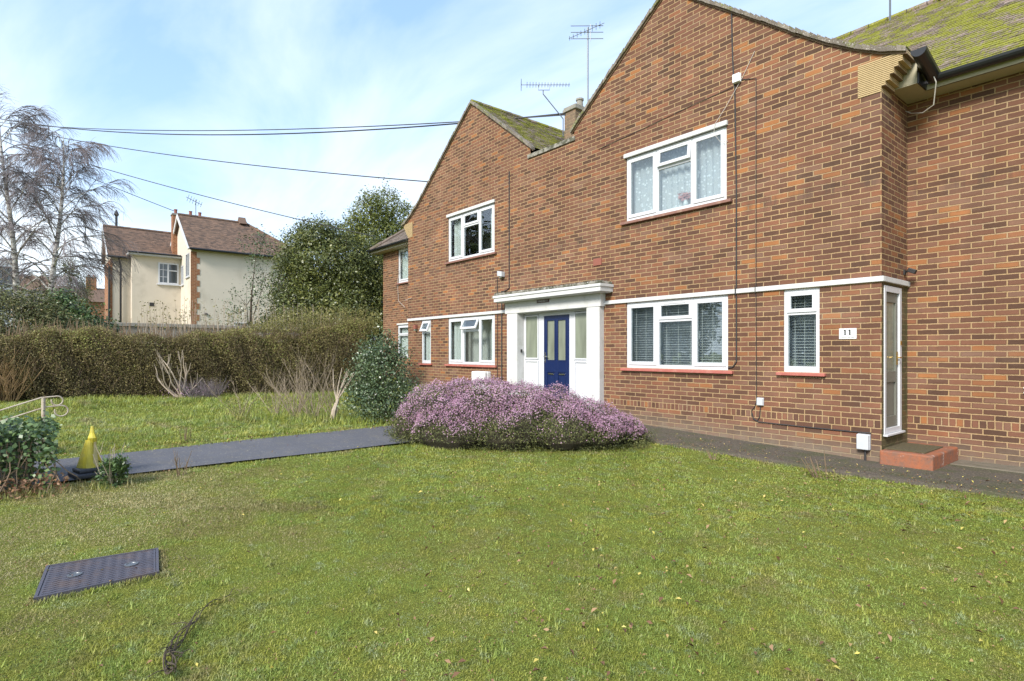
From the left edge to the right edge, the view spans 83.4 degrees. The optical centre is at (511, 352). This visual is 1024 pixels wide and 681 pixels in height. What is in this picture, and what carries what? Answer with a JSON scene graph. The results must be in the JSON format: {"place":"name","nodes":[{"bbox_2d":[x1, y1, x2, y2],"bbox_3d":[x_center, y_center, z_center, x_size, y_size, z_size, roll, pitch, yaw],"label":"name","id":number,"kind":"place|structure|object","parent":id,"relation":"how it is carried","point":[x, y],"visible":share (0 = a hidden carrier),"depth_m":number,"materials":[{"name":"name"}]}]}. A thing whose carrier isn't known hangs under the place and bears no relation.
{"place":"outdoors","nodes":[
{"label":"outdoors","id":0,"kind":"place"},
{"bbox_2d":[34,425,414,483],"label":"front path","id":1,"kind":"structure","parent":0,"point":[201,454],"depth_m":7.38,"materials":[{"name":"grey asphalt"}]},
{"bbox_2d":[68,426,107,479],"bbox_3d":[-4.382,1.028,5.964,0.310,0.510,0.310,0,0,39],"label":"traffic cone","id":2,"kind":"object","parent":1,"relation":"on","point":[85,467],"visible":0.77,"depth_m":5.92,"materials":[{"name":"yellow plastic"}]},
{"bbox_2d":[0,0,928,288],"label":"sky","id":3,"kind":"structure","parent":0,"point":[136,66],"materials":[{"name":"blue"}]},
{"bbox_2d":[0,364,1023,680],"bbox_3d":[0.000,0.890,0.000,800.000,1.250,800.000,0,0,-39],"label":"ground","id":4,"kind":"structure","parent":0,"point":[978,614],"depth_m":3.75,"materials":[{"name":"plant"}]},
{"bbox_2d":[0,259,12,326],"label":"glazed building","id":5,"kind":"structure","parent":4,"relation":"on","point":[9,276],"depth_m":60.08,"materials":[{"name":"grey glass"}]},
{"bbox_2d":[1,266,12,285],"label":"window","id":6,"kind":"structure","parent":5,"relation":"in","point":[9,277],"depth_m":60.11,"materials":[{"name":"grey glass"}]},
{"bbox_2d":[0,435,37,489],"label":"wall","id":7,"kind":"structure","parent":4,"relation":"on","point":[14,474],"depth_m":5.49,"materials":[{"name":"concrete"}]},
{"bbox_2d":[0,410,82,499],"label":"ivy","id":8,"kind":"object","parent":7,"relation":"attached to","point":[41,429],"visible":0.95,"depth_m":5.44,"materials":[{"name":"green plant"}]},
{"bbox_2d":[0,334,55,401],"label":"dry shrub","id":9,"kind":"object","parent":4,"relation":"on","point":[5,383],"visible":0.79,"depth_m":11.19,"materials":[{"name":"brown plant"}]},
{"bbox_2d":[19,276,48,321],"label":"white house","id":10,"kind":"structure","parent":4,"relation":"on","point":[29,286],"depth_m":69.59,"materials":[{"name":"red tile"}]},
{"bbox_2d":[0,396,68,448],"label":"handrail","id":11,"kind":"object","parent":4,"relation":"on","point":[43,404],"visible":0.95,"depth_m":6.92,"materials":[{"name":"beige metal"}]},
{"bbox_2d":[0,279,111,397],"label":"mixed shrub","id":12,"kind":"object","parent":4,"relation":"on","point":[23,306],"visible":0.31,"depth_m":12.38,"materials":[{"name":"green plant"}]},
{"bbox_2d":[0,84,132,331],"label":"birch tree","id":13,"kind":"object","parent":4,"relation":"on","point":[13,241],"visible":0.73,"depth_m":21.86,"materials":[{"name":"white plant"}]},
{"bbox_2d":[0,117,141,308],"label":"birch tree","id":14,"kind":"object","parent":4,"relation":"on","point":[85,154],"visible":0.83,"depth_m":22.06,"materials":[{"name":"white plant"}]},
{"bbox_2d":[56,255,96,317],"bbox_3d":[-21.934,-2.017,28.658,2.134,5.845,2.285,0,0,-39],"label":"conifer","id":15,"kind":"object","parent":4,"relation":"on","point":[90,294],"visible":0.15,"depth_m":28.64,"materials":[{"name":"green plant"}]},
{"bbox_2d":[58,275,104,321],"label":"brick cottage","id":16,"kind":"structure","parent":4,"relation":"on","point":[99,301],"depth_m":80.05,"materials":[{"name":"red brick"}]},
{"bbox_2d":[39,286,127,336],"bbox_3d":[-10.432,-0.311,13.975,1.959,2.634,1.687,0,0,-24],"label":"laurel shrub","id":17,"kind":"object","parent":4,"relation":"on","point":[87,315],"visible":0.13,"depth_m":13.75,"materials":[{"name":"green plant"}]},
{"bbox_2d":[33,548,158,601],"bbox_3d":[-2.605,1.402,3.651,0.670,0.071,0.530,0,0,-39],"label":"manhole cover","id":18,"kind":"object","parent":4,"relation":"on","point":[65,578],"visible":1,"depth_m":3.60,"materials":[{"name":"metal"}]},
{"bbox_2d":[88,442,131,488],"bbox_3d":[-3.974,1.156,5.710,0.363,0.547,0.387,0,0,14],"label":"ivy tuft","id":19,"kind":"object","parent":4,"relation":"on","point":[114,465],"visible":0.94,"depth_m":5.69,"materials":[{"name":"green plant"}]},
{"bbox_2d":[173,450,191,476],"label":"dead weed","id":20,"kind":"object","parent":4,"relation":"on","point":[178,472],"visible":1,"depth_m":6.14,"materials":[{"name":"brown plant"}]},
{"bbox_2d":[180,426,191,441],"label":"dead weed","id":21,"kind":"object","parent":4,"relation":"on","point":[185,434],"visible":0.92,"depth_m":7.95,"materials":[{"name":"brown plant"}]},
{"bbox_2d":[154,349,228,398],"bbox_3d":[-6.656,0.534,12.350,2.057,1.206,0.988,0,0,-28],"label":"pruned shrub","id":22,"kind":"object","parent":4,"relation":"on","point":[206,391],"visible":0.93,"depth_m":12.24,"materials":[{"name":"brown plant"}]},
{"bbox_2d":[148,587,234,676],"bbox_3d":[-1.663,1.405,2.954,0.203,0.062,0.901,0,0,-10],"label":"dead vine","id":23,"kind":"object","parent":4,"relation":"on","point":[171,653],"visible":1,"depth_m":2.75,"materials":[{"name":"brown plant"}]},
{"bbox_2d":[0,303,384,400],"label":"hedge","id":24,"kind":"object","parent":4,"relation":"on","point":[87,361],"visible":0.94,"depth_m":12.80,"materials":[{"name":"green plant"}]},
{"bbox_2d":[104,322,304,342],"bbox_3d":[-8.649,0.148,18.811,7.880,2.010,0.250,0,0,-39],"label":"fence","id":25,"kind":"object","parent":4,"relation":"on","point":[145,327],"depth_m":17.23,"materials":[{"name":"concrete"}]},
{"bbox_2d":[101,209,308,325],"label":"cream house","id":26,"kind":"structure","parent":4,"relation":"on","point":[189,257],"depth_m":32.43,"materials":[{"name":"beige paint"}]},
{"bbox_2d":[114,211,118,225],"bbox_3d":[-25.338,-6.332,36.776,0.277,5.570,0.277,0,0,28],"label":"vent pipe","id":27,"kind":"object","parent":26,"relation":"on","point":[116,216],"visible":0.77,"depth_m":36.72,"materials":[{"name":"black plastic"}]},
{"bbox_2d":[157,262,179,285],"bbox_3d":[-19.654,-4.462,32.859,1.170,1.270,0.110,0,0,-39],"label":"window","id":28,"kind":"structure","parent":26,"relation":"in","point":[168,273],"depth_m":32.85,"materials":[{"name":"white plastic"}]},
{"bbox_2d":[180,265,183,285],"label":"window","id":29,"kind":"structure","parent":26,"relation":"in","point":[182,267],"depth_m":32.78,"materials":[{"name":"white plastic"}]},
{"bbox_2d":[185,252,189,278],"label":"window","id":30,"kind":"structure","parent":26,"relation":"in","point":[188,254],"depth_m":31.54,"materials":[{"name":"white plastic"}]},
{"bbox_2d":[187,196,201,214],"bbox_3d":[-19.009,-8.628,34.349,0.860,1.562,0.082,0,0,-23],"label":"tv aerial","id":31,"kind":"object","parent":26,"relation":"attached to","point":[195,203],"visible":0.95,"depth_m":34.37,"materials":[{"name":"metal"}]},
{"bbox_2d":[134,297,341,343],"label":"seedhead plants","id":32,"kind":"object","parent":4,"relation":"on","point":[184,320],"visible":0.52,"depth_m":15.43,"materials":[{"name":"brown plant"}]},
{"bbox_2d":[216,224,284,325],"bbox_3d":[-9.265,-1.776,20.209,2.313,5.568,1.668,0,0,-39],"label":"spindly shrub","id":33,"kind":"object","parent":4,"relation":"on","point":[260,242],"visible":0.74,"depth_m":20.28,"materials":[{"name":"brown plant"}]},
{"bbox_2d":[207,339,354,421],"bbox_3d":[-4.073,0.488,10.182,2.419,1.468,1.908,0,0,-39],"label":"bare shrub","id":34,"kind":"object","parent":4,"relation":"on","point":[334,410],"visible":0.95,"depth_m":10.18,"materials":[{"name":"brown plant"}]},
{"bbox_2d":[254,211,390,366],"bbox_3d":[-6.334,-2.036,21.825,7.535,6.757,3.750,0,0,-5],"label":"evergreen tree","id":35,"kind":"object","parent":4,"relation":"on","point":[327,246],"visible":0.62,"depth_m":21.35,"materials":[{"name":"green plant"}]},
{"bbox_2d":[335,177,412,308],"bbox_3d":[-6.049,-3.636,26.705,5.324,9.303,4.108,0,0,-39],"label":"evergreen tree","id":36,"kind":"object","parent":4,"relation":"on","point":[386,224],"visible":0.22,"depth_m":26.15,"materials":[{"name":"green plant"}]},
{"bbox_2d":[333,325,423,424],"bbox_3d":[-2.289,0.448,10.176,1.496,1.876,1.350,0,0,-39],"label":"glossy shrub","id":37,"kind":"object","parent":4,"relation":"on","point":[383,395],"visible":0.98,"depth_m":10.01,"materials":[{"name":"green plant"}]},
{"bbox_2d":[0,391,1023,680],"bbox_3d":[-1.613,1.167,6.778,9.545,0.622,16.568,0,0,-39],"label":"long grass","id":38,"kind":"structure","parent":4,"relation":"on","point":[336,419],"depth_m":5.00,"materials":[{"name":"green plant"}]},
{"bbox_2d":[0,423,1023,680],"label":"fallen leaves","id":39,"kind":"object","parent":4,"relation":"on","point":[602,555],"visible":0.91,"depth_m":3.97,"materials":[{"name":"yellow plant"}]},
{"bbox_2d":[383,374,656,452],"bbox_3d":[0.115,0.876,8.515,4.148,1.114,1.905,0,0,-1],"label":"heather bush","id":40,"kind":"object","parent":4,"relation":"on","point":[473,417],"visible":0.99,"depth_m":7.97,"materials":[{"name":"purple plant"}]},
{"bbox_2d":[367,0,1023,466],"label":"brick house","id":41,"kind":"structure","parent":4,"relation":"on","point":[849,194],"depth_m":8.86,"materials":[{"name":"brick"}]},
{"bbox_2d":[0,125,426,181],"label":"overhead cable","id":42,"kind":"object","parent":41,"relation":"attached to","point":[259,165],"visible":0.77,"depth_m":19.31,"materials":[{"name":"grey plastic"}]},
{"bbox_2d":[0,113,565,134],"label":"overhead cable","id":43,"kind":"object","parent":41,"relation":"attached to","point":[294,133],"visible":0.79,"depth_m":18.64,"materials":[{"name":"grey plastic"}]},
{"bbox_2d":[396,247,407,284],"bbox_3d":[-3.328,-2.907,19.495,0.850,1.220,1.030,0,0,-39],"label":"window","id":44,"kind":"structure","parent":41,"relation":"in","point":[403,274],"depth_m":19.52,"materials":[{"name":"white plastic"}]},
{"bbox_2d":[397,323,407,355],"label":"window","id":45,"kind":"structure","parent":41,"relation":"in","point":[402,328],"depth_m":19.52,"materials":[{"name":"white plastic"}]},
{"bbox_2d":[418,320,432,364],"bbox_3d":[-2.327,-0.283,16.334,0.477,1.292,0.678,0,0,-39],"label":"window","id":46,"kind":"structure","parent":41,"relation":"in","point":[425,328],"depth_m":16.38,"materials":[{"name":"white plastic"}]},
{"bbox_2d":[444,315,496,367],"bbox_3d":[-0.963,-0.279,14.666,0.486,1.295,2.239,0,0,-39],"label":"window","id":47,"kind":"structure","parent":41,"relation":"in","point":[471,339],"depth_m":14.86,"materials":[{"name":"white plastic"}]},
{"bbox_2d":[444,199,496,264],"bbox_3d":[-0.782,-3.012,14.822,0.850,1.320,2.227,0,0,-39],"label":"window","id":48,"kind":"structure","parent":41,"relation":"in","point":[471,233],"depth_m":15.19,"materials":[{"name":"white plastic"}]},
{"bbox_2d":[472,371,490,389],"bbox_3d":[-0.756,0.685,14.056,0.199,0.435,0.560,0,0,-39],"label":"wall cabinet","id":49,"kind":"object","parent":41,"relation":"attached to","point":[477,374],"depth_m":13.93,"materials":[{"name":"white plastic"}]},
{"bbox_2d":[497,277,497,382],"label":"wall cable","id":50,"kind":"object","parent":41,"relation":"attached to","point":[497,332],"depth_m":13.69,"materials":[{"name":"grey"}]},
{"bbox_2d":[497,271,504,277],"bbox_3d":[-0.261,-1.831,13.524,0.109,0.168,0.170,0,0,-39],"label":"wall sensor","id":51,"kind":"object","parent":41,"relation":"attached to","point":[501,274],"depth_m":13.48,"materials":[{"name":"grey plastic"}]},
{"bbox_2d":[501,291,501,381],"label":"wall cable","id":52,"kind":"object","parent":41,"relation":"attached to","point":[501,343],"depth_m":13.56,"materials":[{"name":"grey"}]},
{"bbox_2d":[502,171,509,291],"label":"wall cable","id":53,"kind":"object","parent":41,"relation":"attached to","point":[509,233],"depth_m":13.35,"materials":[{"name":"brown"}]},
{"bbox_2d":[521,81,563,136],"bbox_3d":[0.837,-6.123,14.386,1.226,1.452,0.304,0,0,0],"label":"tv aerial","id":54,"kind":"object","parent":41,"relation":"attached to","point":[552,106],"visible":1,"depth_m":14.37,"materials":[{"name":"metal"}]},
{"bbox_2d":[537,299,548,302],"bbox_3d":[0.660,-1.092,12.262,0.010,0.066,0.390,0,0,-39],"label":"name sign","id":55,"kind":"object","parent":41,"relation":"attached to","point":[543,301],"visible":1,"depth_m":12.24,"materials":[{"name":"grey ceramic"}]},
{"bbox_2d":[543,314,568,397],"bbox_3d":[0.942,0.230,12.270,0.105,2.037,0.779,0,0,-39],"label":"front door","id":56,"kind":"structure","parent":41,"relation":"in","point":[556,327],"depth_m":12.27,"materials":[{"name":"blue paint"}]},
{"bbox_2d":[569,23,603,101],"bbox_3d":[1.853,-6.568,14.267,0.880,3.242,0.214,0,0,-1],"label":"tv aerial","id":57,"kind":"object","parent":41,"relation":"attached to","point":[588,32],"visible":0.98,"depth_m":14.30,"materials":[{"name":"metal"}]},
{"bbox_2d":[599,87,731,148],"bbox_3d":[2.582,-4.072,10.133,0.010,0.220,2.821,0,0,-39],"label":"wall cable","id":58,"kind":"object","parent":41,"relation":"attached to","point":[668,116],"depth_m":9.95,"materials":[{"name":"brown"}]},
{"bbox_2d":[620,120,731,225],"bbox_3d":[2.892,-3.027,10.019,0.430,1.310,2.224,0,0,-39],"label":"window","id":59,"kind":"structure","parent":41,"relation":"in","point":[696,165],"depth_m":9.97,"materials":[{"name":"white plastic"}]},
{"bbox_2d":[620,295,733,373],"bbox_3d":[2.902,-0.296,10.007,0.430,1.278,2.244,0,0,-39],"label":"window","id":60,"kind":"structure","parent":41,"relation":"in","point":[673,335],"depth_m":10.11,"materials":[{"name":"white plastic"}]},
{"bbox_2d":[677,192,690,205],"bbox_3d":[2.983,-2.643,9.858,0.105,0.292,0.320,0,0,-39],"label":"flower vase","id":61,"kind":"object","parent":41,"relation":"on","point":[684,197],"visible":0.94,"depth_m":9.85,"materials":[{"name":"white plastic"}]},
{"bbox_2d":[728,13,736,368],"bbox_3d":[3.462,-2.557,9.039,0.051,5.641,0.153,0,0,-39],"label":"wall cable","id":62,"kind":"object","parent":41,"relation":"attached to","point":[735,178],"depth_m":9.00,"materials":[{"name":"grey plastic"}]},
{"bbox_2d":[714,51,754,141],"bbox_3d":[3.489,-3.971,9.016,0.042,1.256,0.669,0,0,-44],"label":"wall cable","id":63,"kind":"object","parent":41,"relation":"attached to","point":[729,100],"depth_m":9.08,"materials":[{"name":"black"}]},
{"bbox_2d":[732,72,740,83],"bbox_3d":[3.510,-4.277,8.967,0.069,0.140,0.124,0,0,-39],"label":"cable box","id":64,"kind":"object","parent":41,"relation":"attached to","point":[736,78],"visible":1,"depth_m":8.94,"materials":[{"name":"white plastic"}]},
{"bbox_2d":[741,78,756,415],"bbox_3d":[3.627,-1.635,8.838,0.041,5.236,0.272,0,0,-39],"label":"wall cable","id":65,"kind":"object","parent":41,"relation":"attached to","point":[756,334],"depth_m":8.74,"materials":[{"name":"grey"}]},
{"bbox_2d":[757,397,763,405],"bbox_3d":[3.754,0.748,8.685,0.049,0.120,0.103,0,0,-39],"label":"junction box","id":66,"kind":"object","parent":41,"relation":"attached to","point":[760,401],"visible":1,"depth_m":8.66,"materials":[{"name":"grey plastic"}]},
{"bbox_2d":[776,287,825,376],"bbox_3d":[4.271,-0.298,8.341,0.430,1.273,0.683,0,0,-39],"label":"window","id":67,"kind":"structure","parent":41,"relation":"in","point":[801,306],"depth_m":8.42,"materials":[{"name":"white plastic"}]},
{"bbox_2d":[752,406,870,433],"bbox_3d":[4.196,0.939,8.169,0.016,0.273,1.637,0,0,-39],"label":"wall cable","id":68,"kind":"object","parent":41,"relation":"attached to","point":[804,426],"depth_m":8.21,"materials":[{"name":"grey rubber"}]},
{"bbox_2d":[839,328,856,338],"bbox_3d":[4.537,-0.251,7.758,0.018,0.143,0.216,0,0,-39],"label":"number plate","id":69,"kind":"object","parent":41,"relation":"attached to","point":[847,333],"visible":1,"depth_m":7.75,"materials":[{"name":"white plastic"}]},
{"bbox_2d":[856,433,870,460],"bbox_3d":[4.639,1.277,7.578,0.089,0.392,0.150,0,0,-39],"label":"service box","id":70,"kind":"object","parent":41,"relation":"attached to","point":[863,441],"visible":0.97,"depth_m":7.55,"materials":[{"name":"grey plastic"}]},
{"bbox_2d":[889,0,890,20],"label":"roof mast","id":71,"kind":"object","parent":41,"relation":"attached to","point":[889,10],"visible":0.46,"depth_m":11.27,"materials":[{"name":"metal"}]},
{"bbox_2d":[886,292,901,426],"bbox_3d":[5.105,0.103,7.704,0.500,1.790,0.106,0,0,-39],"label":"side door","id":72,"kind":"structure","parent":41,"relation":"in","point":[892,357],"depth_m":7.77,"materials":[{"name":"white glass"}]},
{"bbox_2d":[903,268,916,274],"bbox_3d":[5.492,-1.117,7.922,0.115,0.090,0.171,0,0,-39],"label":"security light","id":73,"kind":"object","parent":41,"relation":"attached to","point":[911,270],"visible":1,"depth_m":7.87,"materials":[{"name":"black plastic"}]},
{"bbox_2d":[905,77,936,113],"bbox_3d":[5.516,-3.433,7.715,0.126,0.439,0.576,0,0,6],"label":"wall cable","id":74,"kind":"object","parent":41,"relation":"attached to","point":[933,101],"depth_m":7.55,"materials":[{"name":"beige plastic"}]},
{"bbox_2d":[698,449,737,465],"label":"weeds","id":75,"kind":"object","parent":4,"relation":"on","point":[710,457],"visible":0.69,"depth_m":7.58,"materials":[{"name":"yellow plant"}]},
{"bbox_2d":[800,451,858,482],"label":"weeds","id":76,"kind":"object","parent":4,"relation":"on","point":[814,471],"visible":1,"depth_m":6.64,"materials":[{"name":"yellow plant"}]},
{"bbox_2d":[880,442,957,470],"bbox_3d":[5.329,1.381,7.507,1.106,0.245,0.575,0,0,-39],"label":"doorstep","id":77,"kind":"object","parent":4,"relation":"on","point":[938,458],"visible":0.63,"depth_m":7.20,"materials":[{"name":"red brick"}]},
{"bbox_2d":[884,442,942,453],"bbox_3d":[5.258,1.249,7.510,0.740,0.016,0.450,0,0,-39],"label":"doormat","id":78,"kind":"object","parent":77,"relation":"on","point":[915,447],"visible":1,"depth_m":7.48,"materials":[{"name":"brown fabric"}]},
{"bbox_3d":[-29.036,-5.797,29.983,1.600,13.300,0.277,0,0,-39],"label":"utility pole","id":79,"kind":"object","parent":4,"relation":"on","visible":0},
{"bbox_2d":[5,141,173,210],"bbox_3d":[-24.562,-10.273,32.138,9.945,3.785,0.038,0,0,-26],"label":"overhead cable","id":80,"kind":"object","parent":79,"relation":"attached to","point":[110,185],"visible":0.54,"depth_m":33.04,"materials":[{"name":"grey plastic"}]},
{"bbox_2d":[8,138,371,235],"bbox_3d":[-17.227,-8.198,25.062,26.181,8.129,0.030,0,0,20],"label":"overhead cable","id":81,"kind":"object","parent":79,"relation":"attached to","point":[221,200],"visible":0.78,"depth_m":22.87,"materials":[{"name":"grey plastic"}]},
{"bbox_2d":[0,114,565,130],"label":"overhead cable","id":82,"kind":"object","parent":79,"relation":"attached to","point":[299,128],"visible":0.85,"depth_m":18.52,"materials":[{"name":"grey plastic"}]},
{"bbox_2d":[629,422,1023,500],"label":"side path","id":83,"kind":"structure","parent":0,"point":[734,447],"depth_m":7.14,"materials":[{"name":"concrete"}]},
{"bbox_2d":[950,460,1023,472],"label":"drain slab","id":84,"kind":"structure","parent":83,"relation":"on","point":[1008,468],"depth_m":7.16,"materials":[{"name":"grey concrete"}]}
]}

